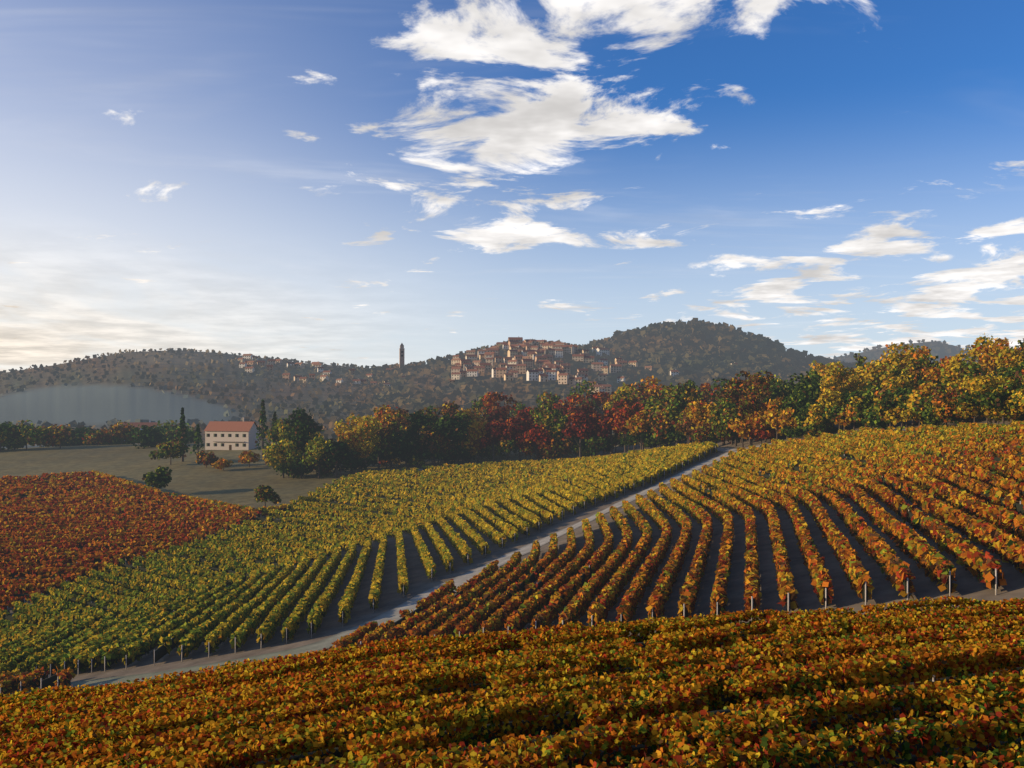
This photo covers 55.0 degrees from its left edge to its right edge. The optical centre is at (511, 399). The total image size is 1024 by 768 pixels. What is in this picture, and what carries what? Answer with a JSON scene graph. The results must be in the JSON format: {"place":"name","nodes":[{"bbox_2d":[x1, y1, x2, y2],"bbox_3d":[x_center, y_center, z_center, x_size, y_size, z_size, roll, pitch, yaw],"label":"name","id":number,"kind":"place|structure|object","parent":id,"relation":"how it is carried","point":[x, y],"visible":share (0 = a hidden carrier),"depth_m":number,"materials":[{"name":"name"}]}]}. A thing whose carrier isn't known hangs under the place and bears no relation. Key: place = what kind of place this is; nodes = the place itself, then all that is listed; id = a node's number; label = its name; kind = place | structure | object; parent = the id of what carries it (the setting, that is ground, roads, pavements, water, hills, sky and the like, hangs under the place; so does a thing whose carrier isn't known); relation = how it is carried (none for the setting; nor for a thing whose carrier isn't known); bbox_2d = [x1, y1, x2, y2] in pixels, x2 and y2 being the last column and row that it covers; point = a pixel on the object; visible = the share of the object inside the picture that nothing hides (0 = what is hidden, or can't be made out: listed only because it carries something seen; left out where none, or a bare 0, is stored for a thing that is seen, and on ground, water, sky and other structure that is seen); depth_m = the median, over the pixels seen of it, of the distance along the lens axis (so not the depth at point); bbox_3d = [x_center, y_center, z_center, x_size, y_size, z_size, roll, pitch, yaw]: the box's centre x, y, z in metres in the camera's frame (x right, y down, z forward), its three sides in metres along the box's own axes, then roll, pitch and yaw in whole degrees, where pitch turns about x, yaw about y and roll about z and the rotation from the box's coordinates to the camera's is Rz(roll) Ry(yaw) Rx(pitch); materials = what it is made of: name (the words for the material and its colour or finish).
{"place":"outdoors","nodes":[
{"label":"outdoors","id":0,"kind":"place"},
{"bbox_2d":[0,350,484,443],"bbox_3d":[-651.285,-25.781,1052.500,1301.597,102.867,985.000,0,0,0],"label":"hill","id":1,"kind":"structure","parent":0,"point":[98,404],"depth_m":1098.42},
{"bbox_2d":[0,348,485,439],"bbox_3d":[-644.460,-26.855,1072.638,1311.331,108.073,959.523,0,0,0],"label":"hill trees","id":2,"kind":"object","parent":1,"relation":"on","point":[321,414],"visible":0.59,"depth_m":1206.92,"materials":[{"name":"green plant"}]},
{"bbox_2d":[11,451,736,694],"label":"track","id":3,"kind":"structure","parent":0,"point":[394,614],"depth_m":116.87,"materials":[{"name":"grey gravel"}]},
{"bbox_2d":[0,382,1023,699],"bbox_3d":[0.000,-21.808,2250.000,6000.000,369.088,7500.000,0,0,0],"label":"ground","id":4,"kind":"structure","parent":0,"point":[236,482],"depth_m":138.91,"materials":[{"name":"soil"}]},
{"bbox_2d":[7,483,256,610],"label":"vineyard posts","id":5,"kind":"object","parent":4,"relation":"on","point":[123,548],"visible":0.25,"depth_m":205.78,"materials":[{"name":"brown wood"}]},
{"bbox_2d":[0,470,286,612],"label":"vineyard","id":6,"kind":"object","parent":5,"relation":"on","point":[45,519],"depth_m":232.28,"materials":[{"name":"red plant"}]},
{"bbox_2d":[18,446,715,676],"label":"vineyard posts","id":7,"kind":"object","parent":4,"relation":"on","point":[342,611],"visible":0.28,"depth_m":116.76,"materials":[{"name":"wood"}]},
{"bbox_2d":[0,441,717,675],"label":"vineyard","id":8,"kind":"object","parent":7,"relation":"on","point":[133,627],"depth_m":176.71,"materials":[{"name":"green plant"}]},
{"bbox_2d":[121,337,774,449],"bbox_3d":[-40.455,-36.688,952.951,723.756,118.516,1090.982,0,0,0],"label":"town houses","id":9,"kind":"structure","parent":4,"relation":"on","point":[242,435],"depth_m":1261.34,"materials":[{"name":"beige stone"}]},
{"bbox_2d":[0,433,1020,694],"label":"vineyard posts","id":10,"kind":"object","parent":4,"relation":"on","point":[684,605],"visible":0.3,"depth_m":77.36,"materials":[{"name":"brown wood"}]},
{"bbox_2d":[0,420,1023,695],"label":"vineyard","id":11,"kind":"object","parent":10,"relation":"on","point":[984,524],"depth_m":108.95,"materials":[{"name":"orange plant"}]},
{"bbox_2d":[390,349,631,417],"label":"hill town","id":12,"kind":"object","parent":4,"relation":"on","point":[531,400],"visible":0.05,"depth_m":1214.94},
{"bbox_2d":[336,340,661,414],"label":"town trees","id":13,"kind":"object","parent":12,"relation":"on","point":[429,394],"visible":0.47,"depth_m":1187.84,"materials":[{"name":"green plant"}]},
{"bbox_2d":[0,333,1023,506],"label":"trees","id":14,"kind":"object","parent":4,"relation":"on","point":[950,394],"visible":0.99,"depth_m":306.61,"materials":[{"name":"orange plant"}]},
{"bbox_2d":[136,624,934,762],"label":"vineyard posts","id":15,"kind":"object","parent":4,"relation":"on","point":[933,679],"visible":0.09,"depth_m":27.53,"materials":[{"name":"brown wood"}]},
{"bbox_2d":[0,595,1023,767],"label":"vineyard","id":16,"kind":"object","parent":15,"relation":"on","point":[941,633],"depth_m":28.15,"materials":[{"name":"orange plant"}]},
{"bbox_2d":[609,324,798,387],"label":"wooded hill","id":17,"kind":"structure","parent":4,"relation":"on","point":[698,346],"depth_m":1531.99,"materials":[{"name":"green plant"}]},
{"bbox_2d":[583,318,867,392],"bbox_3d":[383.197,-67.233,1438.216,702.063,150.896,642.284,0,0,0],"label":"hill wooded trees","id":18,"kind":"object","parent":17,"relation":"on","point":[657,354],"visible":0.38,"depth_m":1512.72,"materials":[{"name":"green plant"}]},
{"bbox_2d":[819,361,1021,383],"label":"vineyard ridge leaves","id":19,"kind":"object","parent":4,"relation":"on","point":[969,364],"depth_m":285.07,"materials":[{"name":"plant"}]},
{"bbox_2d":[0,0,1023,371],"label":"sky","id":20,"kind":"structure","parent":0,"point":[340,182],"materials":[{"name":"blue"}]},
{"bbox_2d":[394,429,904,471],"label":"track","id":21,"kind":"structure","parent":0,"point":[725,449],"depth_m":239.99,"materials":[{"name":"grey gravel"}]},
{"bbox_2d":[832,341,970,362],"bbox_3d":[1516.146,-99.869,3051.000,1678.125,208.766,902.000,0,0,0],"label":"hill","id":22,"kind":"structure","parent":0,"point":[937,343],"depth_m":3343.34,"materials":[{"name":"green plant"}]},
{"bbox_2d":[828,339,977,362],"bbox_3d":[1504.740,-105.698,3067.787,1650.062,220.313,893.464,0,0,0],"label":"hill trees","id":23,"kind":"object","parent":22,"relation":"on","point":[945,353],"visible":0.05,"depth_m":3303.73,"materials":[{"name":"green plant"}]}
]}

